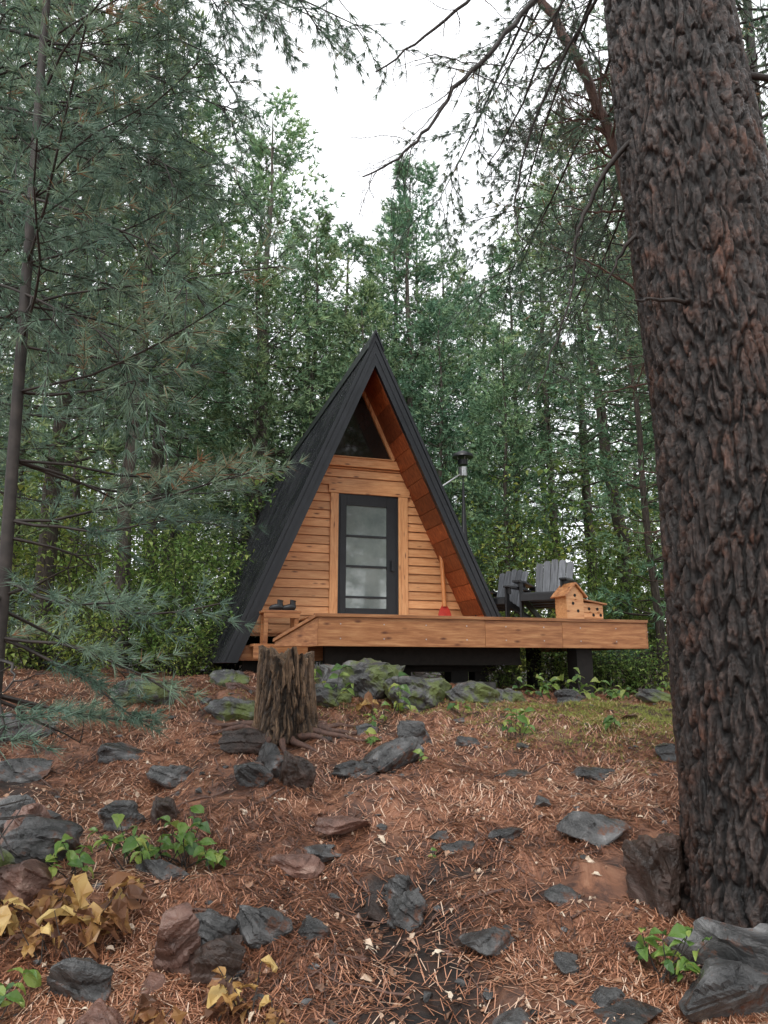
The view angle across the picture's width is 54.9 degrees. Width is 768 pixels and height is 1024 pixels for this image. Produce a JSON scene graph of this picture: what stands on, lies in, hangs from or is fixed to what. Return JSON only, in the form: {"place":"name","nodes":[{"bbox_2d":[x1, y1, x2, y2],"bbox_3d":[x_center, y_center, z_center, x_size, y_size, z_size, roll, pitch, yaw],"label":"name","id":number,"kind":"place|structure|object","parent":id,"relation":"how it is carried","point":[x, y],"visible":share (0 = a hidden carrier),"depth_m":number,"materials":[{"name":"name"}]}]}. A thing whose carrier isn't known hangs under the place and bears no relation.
{"place":"outdoors","nodes":[
{"label":"outdoors","id":0,"kind":"place"},
{"bbox_2d":[0,652,767,1023],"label":"ground","id":1,"kind":"structure","parent":0,"point":[606,884],"depth_m":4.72,"materials":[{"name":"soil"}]},
{"bbox_2d":[0,967,40,1019],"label":"seedling","id":2,"kind":"object","parent":1,"relation":"on","point":[31,977],"visible":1,"depth_m":3.06,"materials":[{"name":"green plant"}]},
{"bbox_2d":[0,758,53,782],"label":"rock","id":3,"kind":"object","parent":1,"relation":"on","point":[23,770],"visible":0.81,"depth_m":5.81,"materials":[{"name":"stone"}]},
{"bbox_2d":[0,859,57,907],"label":"rock","id":4,"kind":"object","parent":1,"relation":"on","point":[27,881],"visible":0.7,"depth_m":3.85,"materials":[{"name":"stone"}]},
{"bbox_2d":[0,910,70,967],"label":"seedling","id":5,"kind":"object","parent":1,"relation":"on","point":[33,929],"visible":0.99,"depth_m":3.43,"materials":[{"name":"yellow plant"}]},
{"bbox_2d":[1,815,83,864],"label":"rock","id":6,"kind":"object","parent":1,"relation":"on","point":[37,837],"visible":0.69,"depth_m":4.21,"materials":[{"name":"stone"}]},
{"bbox_2d":[0,503,85,666],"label":"shrub","id":7,"kind":"object","parent":1,"relation":"on","point":[19,547],"visible":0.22,"depth_m":14.57,"materials":[{"name":"green plant"}]},
{"bbox_2d":[0,872,93,924],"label":"seedling","id":8,"kind":"object","parent":1,"relation":"on","point":[83,888],"visible":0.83,"depth_m":3.73,"materials":[{"name":"yellow plant"}]},
{"bbox_2d":[4,582,101,671],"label":"shrub","id":9,"kind":"object","parent":1,"relation":"on","point":[31,661],"visible":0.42,"depth_m":11.66,"materials":[{"name":"green plant"}]},
{"bbox_2d":[0,0,128,542],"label":"pine tree","id":10,"kind":"object","parent":1,"relation":"on","point":[58,447],"visible":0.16,"depth_m":12.83,"materials":[{"name":"green plant"}]},
{"bbox_2d":[45,834,94,878],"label":"seedling","id":11,"kind":"object","parent":1,"relation":"on","point":[73,859],"visible":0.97,"depth_m":4.06,"materials":[{"name":"green plant"}]},
{"bbox_2d":[0,214,152,659],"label":"pine tree","id":12,"kind":"object","parent":1,"relation":"on","point":[76,493],"visible":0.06,"depth_m":23.54,"materials":[{"name":"green plant"}]},
{"bbox_2d":[46,957,113,1003],"bbox_3d":[-1.309,2.017,3.165,0.256,0.241,0.233,9,-15,-36],"label":"rock","id":13,"kind":"object","parent":1,"relation":"on","point":[86,979],"visible":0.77,"depth_m":3.11,"materials":[{"name":"stone"}]},
{"bbox_2d":[0,0,159,668],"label":"pine tree","id":14,"kind":"object","parent":1,"relation":"on","point":[20,481],"depth_m":17.64,"materials":[{"name":"green plant"}]},
{"bbox_2d":[36,607,128,675],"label":"shrub","id":15,"kind":"object","parent":1,"relation":"on","point":[70,652],"visible":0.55,"depth_m":10.50,"materials":[{"name":"green plant"}]},
{"bbox_2d":[33,884,149,958],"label":"seedling","id":16,"kind":"object","parent":1,"relation":"on","point":[105,917],"visible":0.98,"depth_m":3.62,"materials":[{"name":"yellow plant"}]},
{"bbox_2d":[0,457,191,667],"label":"shrub","id":17,"kind":"object","parent":1,"relation":"on","point":[73,484],"visible":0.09,"depth_m":18.64,"materials":[{"name":"green plant"}]},
{"bbox_2d":[0,0,194,537],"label":"pine tree","id":18,"kind":"object","parent":1,"relation":"on","point":[58,417],"visible":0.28,"depth_m":9.54,"materials":[{"name":"plant"}]},
{"bbox_2d":[73,998,125,1023],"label":"rock","id":19,"kind":"object","parent":1,"relation":"on","point":[99,1011],"visible":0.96,"depth_m":2.96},
{"bbox_2d":[0,459,223,668],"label":"shrub","id":20,"kind":"object","parent":1,"relation":"on","point":[63,531],"visible":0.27,"depth_m":15.55,"materials":[{"name":"green plant"}]},
{"bbox_2d":[87,813,153,870],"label":"seedling","id":21,"kind":"object","parent":1,"relation":"on","point":[131,843],"visible":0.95,"depth_m":4.25,"materials":[{"name":"green plant"}]},
{"bbox_2d":[14,477,228,672],"bbox_3d":[-4.737,1.274,14.491,3.994,3.883,3.893,-2,-12,11],"label":"shrub","id":22,"kind":"object","parent":1,"relation":"on","point":[186,545],"visible":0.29,"depth_m":13.91,"materials":[{"name":"green plant"}]},
{"bbox_2d":[98,800,145,831],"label":"rock","id":23,"kind":"object","parent":1,"relation":"on","point":[128,809],"visible":0.74,"depth_m":4.84,"materials":[{"name":"stone"}]},
{"bbox_2d":[97,742,152,763],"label":"rock","id":24,"kind":"object","parent":1,"relation":"on","point":[107,753],"visible":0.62,"depth_m":6.18,"materials":[{"name":"stone"}]},
{"bbox_2d":[0,0,273,665],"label":"pine tree","id":25,"kind":"object","parent":1,"relation":"on","point":[50,535],"visible":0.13,"depth_m":14.51,"materials":[{"name":"green plant"}]},
{"bbox_2d":[108,679,179,705],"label":"rock","id":26,"kind":"object","parent":1,"relation":"on","point":[160,698],"visible":0.5,"depth_m":7.81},
{"bbox_2d":[11,31,277,670],"bbox_3d":[-5.506,-4.263,18.095,6.001,16.511,6.318,-7,-13,35],"label":"pine tree","id":27,"kind":"object","parent":1,"relation":"on","point":[156,460],"visible":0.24,"depth_m":18.17,"materials":[{"name":"green plant"}]},
{"bbox_2d":[43,524,253,672],"bbox_3d":[-3.635,1.510,12.508,3.383,2.772,3.552,-1,-12,6],"label":"shrub","id":28,"kind":"object","parent":1,"relation":"on","point":[154,642],"visible":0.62,"depth_m":12.27,"materials":[{"name":"green plant"}]},
{"bbox_2d":[44,0,259,668],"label":"pine tree","id":29,"kind":"object","parent":1,"relation":"on","point":[119,581],"visible":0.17,"depth_m":14.28,"materials":[{"name":"green plant"}]},
{"bbox_2d":[124,993,187,1023],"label":"seedling","id":30,"kind":"object","parent":1,"relation":"on","point":[145,1014],"visible":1,"depth_m":3.01,"materials":[{"name":"orange plant"}]},
{"bbox_2d":[0,0,314,860],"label":"pine sapling","id":31,"kind":"object","parent":1,"relation":"on","point":[40,86],"visible":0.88,"depth_m":4.11,"materials":[{"name":"plant"}]},
{"bbox_2d":[135,859,190,881],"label":"rock","id":32,"kind":"object","parent":1,"relation":"on","point":[161,869],"visible":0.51,"depth_m":4.14,"materials":[{"name":"stone"}]},
{"bbox_2d":[39,134,290,566],"bbox_3d":[-6.407,-3.713,23.432,6.910,17.367,7.540,-2,-12,14],"label":"pine tree","id":33,"kind":"object","parent":1,"relation":"on","point":[94,443],"visible":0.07,"depth_m":22.61,"materials":[{"name":"green plant"}]},
{"bbox_2d":[106,805,227,871],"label":"seedling","id":34,"kind":"object","parent":1,"relation":"on","point":[187,843],"visible":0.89,"depth_m":4.39,"materials":[{"name":"green plant"}]},
{"bbox_2d":[93,286,246,631],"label":"pine tree","id":35,"kind":"object","parent":1,"relation":"on","point":[171,464],"visible":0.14,"depth_m":20.75,"materials":[{"name":"green plant"}]},
{"bbox_2d":[146,765,193,788],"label":"rock","id":36,"kind":"object","parent":1,"relation":"on","point":[171,776],"visible":0.84,"depth_m":5.79,"materials":[{"name":"stone"}]},
{"bbox_2d":[90,512,254,674],"bbox_3d":[-4.482,1.852,15.983,4.748,3.732,4.454,-2,-12,8],"label":"shrub","id":37,"kind":"object","parent":1,"relation":"on","point":[187,564],"visible":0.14,"depth_m":15.17,"materials":[{"name":"green plant"}]},
{"bbox_2d":[152,902,200,974],"bbox_3d":[-0.969,2.066,3.424,0.220,0.515,0.218,12,5,-15],"label":"rock","id":38,"kind":"object","parent":1,"relation":"on","point":[178,943],"visible":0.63,"depth_m":3.34,"materials":[{"name":"stone"}]},
{"bbox_2d":[135,606,224,676],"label":"shrub","id":39,"kind":"object","parent":1,"relation":"on","point":[190,664],"visible":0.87,"depth_m":11.31,"materials":[{"name":"green plant"}]},
{"bbox_2d":[129,504,274,674],"bbox_3d":[-3.284,1.485,14.261,3.406,3.398,3.495,4,-12,-28],"label":"shrub","id":40,"kind":"object","parent":1,"relation":"on","point":[214,548],"visible":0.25,"depth_m":14.30,"materials":[{"name":"green plant"}]},
{"bbox_2d":[194,908,237,946],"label":"rock","id":41,"kind":"object","parent":1,"relation":"on","point":[214,924],"visible":0.27,"depth_m":3.57,"materials":[{"name":"stone"}]},
{"bbox_2d":[189,935,245,986],"bbox_3d":[-0.748,2.074,3.300,0.241,0.332,0.178,4,-13,-19],"label":"rock","id":42,"kind":"object","parent":1,"relation":"on","point":[227,952],"visible":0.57,"depth_m":3.26,"materials":[{"name":"stone"}]},
{"bbox_2d":[0,0,441,530],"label":"pine tree","id":43,"kind":"object","parent":1,"relation":"on","point":[6,106],"visible":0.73,"depth_m":5.25,"materials":[{"name":"plant"}]},
{"bbox_2d":[204,696,254,721],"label":"rock","id":44,"kind":"object","parent":1,"relation":"on","point":[228,708],"visible":0.73,"depth_m":7.51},
{"bbox_2d":[159,262,319,643],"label":"pine tree","id":45,"kind":"object","parent":1,"relation":"on","point":[261,365],"visible":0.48,"depth_m":18.95,"materials":[{"name":"green plant"}]},
{"bbox_2d":[202,955,277,1023],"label":"seedling","id":46,"kind":"object","parent":1,"relation":"on","point":[221,990],"visible":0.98,"depth_m":3.09,"materials":[{"name":"yellow plant"}]},
{"bbox_2d":[218,728,265,754],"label":"rock","id":47,"kind":"object","parent":1,"relation":"on","point":[246,741],"visible":0.82,"depth_m":6.16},
{"bbox_2d":[157,130,342,596],"bbox_3d":[-3.859,-3.874,23.391,6.706,17.697,6.366,0,-12,-2],"label":"pine tree","id":48,"kind":"object","parent":1,"relation":"on","point":[267,154],"visible":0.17,"depth_m":23.32,"materials":[{"name":"green plant"}]},
{"bbox_2d":[233,761,272,787],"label":"rock","id":49,"kind":"object","parent":1,"relation":"on","point":[254,774],"visible":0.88,"depth_m":5.39,"materials":[{"name":"stone"}]},
{"bbox_2d":[236,905,292,949],"bbox_3d":[-0.594,2.050,3.649,0.282,0.190,0.196,9,-8,-16],"label":"rock","id":50,"kind":"object","parent":1,"relation":"on","point":[258,927],"visible":0.9,"depth_m":3.60,"materials":[{"name":"stone"}]},
{"bbox_2d":[144,85,402,519],"bbox_3d":[-3.675,-4.054,21.457,6.910,17.367,7.540,10,-16,-42],"label":"pine tree","id":51,"kind":"object","parent":1,"relation":"on","point":[293,135],"visible":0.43,"depth_m":21.45,"materials":[{"name":"green plant"}]},
{"bbox_2d":[200,220,360,496],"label":"pine tree","id":52,"kind":"object","parent":1,"relation":"on","point":[293,256],"visible":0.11,"depth_m":26.26,"materials":[{"name":"green plant"}]},
{"bbox_2d":[252,645,318,744],"bbox_3d":[-0.925,1.720,7.050,0.662,0.887,0.566,6,-13,-27],"label":"tree stump","id":53,"kind":"object","parent":1,"relation":"on","point":[285,702],"visible":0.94,"depth_m":6.84,"materials":[{"name":"brown wood"}]},
{"bbox_2d":[278,750,315,790],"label":"rock","id":54,"kind":"object","parent":1,"relation":"on","point":[296,771],"visible":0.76,"depth_m":5.46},
{"bbox_2d":[215,203,379,504],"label":"pine tree","id":55,"kind":"object","parent":1,"relation":"on","point":[326,235],"visible":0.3,"depth_m":22.74,"materials":[{"name":"green plant"}]},
{"bbox_2d":[270,853,325,878],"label":"rock","id":56,"kind":"object","parent":1,"relation":"on","point":[303,865],"visible":0.94,"depth_m":4.33,"materials":[{"name":"stone"}]},
{"bbox_2d":[314,815,370,834],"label":"rock","id":57,"kind":"object","parent":1,"relation":"on","point":[337,825],"visible":0.98,"depth_m":4.77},
{"bbox_2d":[278,275,411,457],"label":"pine tree","id":58,"kind":"object","parent":1,"relation":"on","point":[371,290],"visible":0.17,"depth_m":21.88,"materials":[{"name":"green plant"}]},
{"bbox_2d":[270,221,430,468],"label":"pine tree","id":59,"kind":"object","parent":1,"relation":"on","point":[347,230],"visible":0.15,"depth_m":25.47,"materials":[{"name":"green plant"}]},
{"bbox_2d":[13,683,693,1023],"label":"loose stones","id":60,"kind":"object","parent":1,"relation":"on","point":[426,994],"visible":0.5,"depth_m":4.11,"materials":[{"name":"stone"}]},
{"bbox_2d":[194,329,520,681],"bbox_3d":[-1.288,1.022,15.544,4.912,6.157,9.320,4,-12,-17],"label":"frame cabin","id":61,"kind":"object","parent":1,"relation":"on","point":[359,516],"visible":0.68,"depth_m":11.85,"materials":[{"name":"wood"}]},
{"bbox_2d":[334,396,389,458],"bbox_3d":[-0.372,-1.496,12.348,1.138,1.279,0.020,4,-12,-17],"label":"gable window","id":62,"kind":"structure","parent":61,"relation":"in","point":[361,437],"depth_m":12.30,"materials":[{"name":"black glass"}]},
{"bbox_2d":[314,658,404,699],"bbox_3d":[-0.280,2.054,8.683,0.987,0.677,1.016,6,-13,-28],"label":"rock","id":63,"kind":"object","parent":1,"relation":"on","point":[371,675],"visible":0.51,"depth_m":8.41,"materials":[{"name":"stone"}]},
{"bbox_2d":[80,688,673,797],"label":"grass","id":64,"kind":"structure","parent":1,"relation":"on","point":[606,704],"depth_m":7.54,"materials":[{"name":"plant"}]},
{"bbox_2d":[360,736,423,773],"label":"rock","id":65,"kind":"object","parent":1,"relation":"on","point":[394,754],"visible":0.66,"depth_m":6.16,"materials":[{"name":"stone"}]},
{"bbox_2d":[312,196,477,498],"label":"pine tree","id":66,"kind":"object","parent":1,"relation":"on","point":[380,244],"visible":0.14,"depth_m":24.63,"materials":[{"name":"green plant"}]},
{"bbox_2d":[387,887,427,930],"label":"rock","id":67,"kind":"object","parent":1,"relation":"on","point":[407,909],"visible":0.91,"depth_m":3.89,"materials":[{"name":"stone"}]},
{"bbox_2d":[310,152,513,526],"bbox_3d":[1.009,-3.532,23.405,6.515,17.176,6.131,-1,-12,7],"label":"pine tree","id":68,"kind":"object","parent":1,"relation":"on","point":[408,200],"visible":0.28,"depth_m":23.64,"materials":[{"name":"green plant"}]},
{"bbox_2d":[383,676,451,712],"bbox_3d":[0.382,2.066,8.255,0.807,0.468,0.585,13,-16,-27],"label":"rock","id":69,"kind":"object","parent":1,"relation":"on","point":[427,693],"visible":0.75,"depth_m":8.06,"materials":[{"name":"stone"}]},
{"bbox_2d":[316,210,528,538],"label":"pine tree","id":70,"kind":"object","parent":1,"relation":"on","point":[423,301],"visible":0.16,"depth_m":24.50,"materials":[{"name":"green plant"}]},
{"bbox_2d":[249,613,648,695],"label":"wooden deck","id":71,"kind":"structure","parent":1,"relation":"on","point":[455,649],"depth_m":10.48,"materials":[{"name":"brown wood"}]},
{"bbox_2d":[475,569,531,617],"bbox_3d":[1.954,1.352,11.964,0.770,0.926,1.010,-10,-15,39],"label":"adirondack chair","id":72,"kind":"object","parent":71,"relation":"on","point":[506,597],"visible":0.55,"depth_m":12.02,"materials":[{"name":"black paint"}]},
{"bbox_2d":[512,559,579,617],"bbox_3d":[2.658,1.247,11.848,0.907,1.092,1.191,-6,-13,28],"label":"adirondack chair","id":73,"kind":"object","parent":71,"relation":"on","point":[545,587],"visible":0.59,"depth_m":12.04,"materials":[{"name":"black paint"}]},
{"bbox_2d":[550,582,606,618],"bbox_3d":[2.963,1.365,11.210,0.822,0.552,0.351,6,-13,-26],"label":"birdhouse","id":74,"kind":"object","parent":71,"relation":"on","point":[571,602],"visible":0.98,"depth_m":11.06,"materials":[{"name":"brown wood"}]},
{"bbox_2d":[396,299,503,677],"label":"pine tree","id":75,"kind":"object","parent":1,"relation":"on","point":[423,378],"visible":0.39,"depth_m":20.07,"materials":[{"name":"green plant"}]},
{"bbox_2d":[400,246,535,554],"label":"pine tree","id":76,"kind":"object","parent":1,"relation":"on","point":[452,281],"visible":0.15,"depth_m":25.34,"materials":[{"name":"green plant"}]},
{"bbox_2d":[444,680,500,702],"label":"rock","id":77,"kind":"object","parent":1,"relation":"on","point":[473,691],"visible":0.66,"depth_m":8.20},
{"bbox_2d":[456,926,516,955],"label":"rock","id":78,"kind":"object","parent":1,"relation":"on","point":[492,941],"visible":0.98,"depth_m":3.55,"materials":[{"name":"stone"}]},
{"bbox_2d":[416,267,562,573],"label":"pine tree","id":79,"kind":"object","parent":1,"relation":"on","point":[483,336],"visible":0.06,"depth_m":26.25,"materials":[{"name":"green plant"}]},
{"bbox_2d":[438,328,568,684],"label":"pine tree","id":80,"kind":"object","parent":1,"relation":"on","point":[492,401],"visible":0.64,"depth_m":18.19,"materials":[{"name":"green plant"}]},
{"bbox_2d":[479,649,545,689],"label":"shrub","id":81,"kind":"object","parent":1,"relation":"on","point":[503,677],"visible":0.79,"depth_m":11.55,"materials":[{"name":"green plant"}]},
{"bbox_2d":[456,474,578,684],"bbox_3d":[2.358,1.595,17.198,4.866,4.854,4.992,-6,-12,24],"label":"shrub","id":82,"kind":"object","parent":1,"relation":"on","point":[546,551],"visible":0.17,"depth_m":17.08,"materials":[{"name":"green plant"}]},
{"bbox_2d":[433,235,604,674],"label":"pine tree","id":83,"kind":"object","parent":1,"relation":"on","point":[499,258],"visible":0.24,"depth_m":22.70,"materials":[{"name":"green plant"}]},
{"bbox_2d":[465,187,625,674],"bbox_3d":[4.751,-2.584,21.064,4.704,14.899,5.132,-10,-17,40],"label":"pine tree","id":84,"kind":"object","parent":1,"relation":"on","point":[546,424],"visible":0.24,"depth_m":20.94,"materials":[{"name":"green plant"}]},
{"bbox_2d":[333,0,767,927],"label":"pine tree","id":85,"kind":"object","parent":1,"relation":"on","point":[691,154],"visible":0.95,"depth_m":4.18,"materials":[{"name":"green plant"}]},
{"bbox_2d":[442,443,663,679],"bbox_3d":[3.802,1.087,18.508,6.490,6.310,6.326,-5,-13,25],"label":"shrub","id":86,"kind":"object","parent":1,"relation":"on","point":[550,498],"visible":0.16,"depth_m":18.25,"materials":[{"name":"green plant"}]},
{"bbox_2d":[527,648,593,689],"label":"shrub","id":87,"kind":"object","parent":1,"relation":"on","point":[556,664],"visible":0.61,"depth_m":12.21,"materials":[{"name":"green plant"}]},
{"bbox_2d":[463,169,659,592],"bbox_3d":[6.469,-3.238,23.098,7.318,16.857,6.707,-7,-15,31],"label":"pine tree","id":88,"kind":"object","parent":1,"relation":"on","point":[585,516],"visible":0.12,"depth_m":22.45,"materials":[{"name":"green plant"}]},
{"bbox_2d":[468,482,663,686],"bbox_3d":[4.179,1.577,15.669,4.380,4.369,4.493,-5,-12,27],"label":"shrub","id":89,"kind":"object","parent":1,"relation":"on","point":[609,577],"visible":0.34,"depth_m":15.67,"materials":[{"name":"green plant"}]},
{"bbox_2d":[482,106,656,682],"bbox_3d":[5.410,-3.347,18.428,5.626,15.479,5.924,-7,-14,15],"label":"pine tree","id":90,"kind":"object","parent":1,"relation":"on","point":[602,446],"visible":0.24,"depth_m":18.35,"materials":[{"name":"green plant"}]},
{"bbox_2d":[483,0,669,692],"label":"leaning tree","id":91,"kind":"object","parent":1,"relation":"on","point":[601,113],"visible":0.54,"depth_m":6.27,"materials":[{"name":"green plant"}]},
{"bbox_2d":[556,811,630,847],"bbox_3d":[1.355,2.000,4.678,0.507,0.190,0.256,3,-12,-14],"label":"rock","id":92,"kind":"object","parent":1,"relation":"on","point":[597,829],"visible":0.99,"depth_m":4.64,"materials":[{"name":"stone"}]},
{"bbox_2d":[433,0,767,351],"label":"pine tree","id":93,"kind":"object","parent":1,"relation":"on","point":[536,213],"visible":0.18,"depth_m":8.73,"materials":[{"name":"plant"}]},
{"bbox_2d":[536,209,668,684],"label":"pine tree","id":94,"kind":"object","parent":1,"relation":"on","point":[658,613],"visible":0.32,"depth_m":14.24,"materials":[{"name":"green plant"}]},
{"bbox_2d":[558,462,662,669],"bbox_3d":[7.182,1.586,19.939,5.839,5.825,5.991,-5,-13,18],"label":"shrub","id":95,"kind":"object","parent":1,"relation":"on","point":[609,525],"visible":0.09,"depth_m":19.75,"materials":[{"name":"green plant"}]},
{"bbox_2d":[573,476,668,685],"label":"shrub","id":96,"kind":"object","parent":1,"relation":"on","point":[649,619],"visible":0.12,"depth_m":16.19,"materials":[{"name":"green plant"}]},
{"bbox_2d":[593,998,662,1023],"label":"rock","id":97,"kind":"object","parent":1,"relation":"on","point":[640,1012],"visible":0.98,"depth_m":3.00,"materials":[{"name":"stone"}]},
{"bbox_2d":[596,633,668,691],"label":"shrub","id":98,"kind":"object","parent":1,"relation":"on","point":[631,678],"visible":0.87,"depth_m":12.24,"materials":[{"name":"green plant"}]},
{"bbox_2d":[499,0,767,384],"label":"pine tree","id":99,"kind":"object","parent":1,"relation":"on","point":[749,42],"visible":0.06,"depth_m":10.79,"materials":[{"name":"plant"}]},
{"bbox_2d":[518,0,767,427],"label":"pine tree","id":100,"kind":"object","parent":1,"relation":"on","point":[623,329],"visible":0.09,"depth_m":13.21,"materials":[{"name":"plant"}]},
{"bbox_2d":[533,5,766,656],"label":"pine tree","id":101,"kind":"object","parent":1,"relation":"on","point":[619,348],"visible":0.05,"depth_m":16.32,"materials":[{"name":"green plant"}]},
{"bbox_2d":[622,832,685,921],"bbox_3d":[1.487,1.968,3.929,0.374,0.516,0.295,-1,-12,5],"label":"rock","id":102,"kind":"object","parent":1,"relation":"on","point":[655,871],"visible":0.8,"depth_m":3.87,"materials":[{"name":"stone"}]},
{"bbox_2d":[635,923,711,982],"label":"seedling","id":103,"kind":"object","parent":1,"relation":"on","point":[678,930],"visible":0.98,"depth_m":3.25,"materials":[{"name":"green plant"}]},
{"bbox_2d":[663,916,767,971],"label":"rock","id":104,"kind":"object","parent":1,"relation":"on","point":[749,946],"visible":0.54,"depth_m":3.24,"materials":[{"name":"stone"}]},
{"bbox_2d":[678,957,767,1022],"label":"rock","id":105,"kind":"object","parent":1,"relation":"on","point":[718,987],"visible":0.93,"depth_m":2.97,"materials":[{"name":"stone"}]},
{"bbox_2d":[0,0,767,637],"label":"sky","id":106,"kind":"structure","parent":0,"point":[336,123],"materials":[{"name":"white"}]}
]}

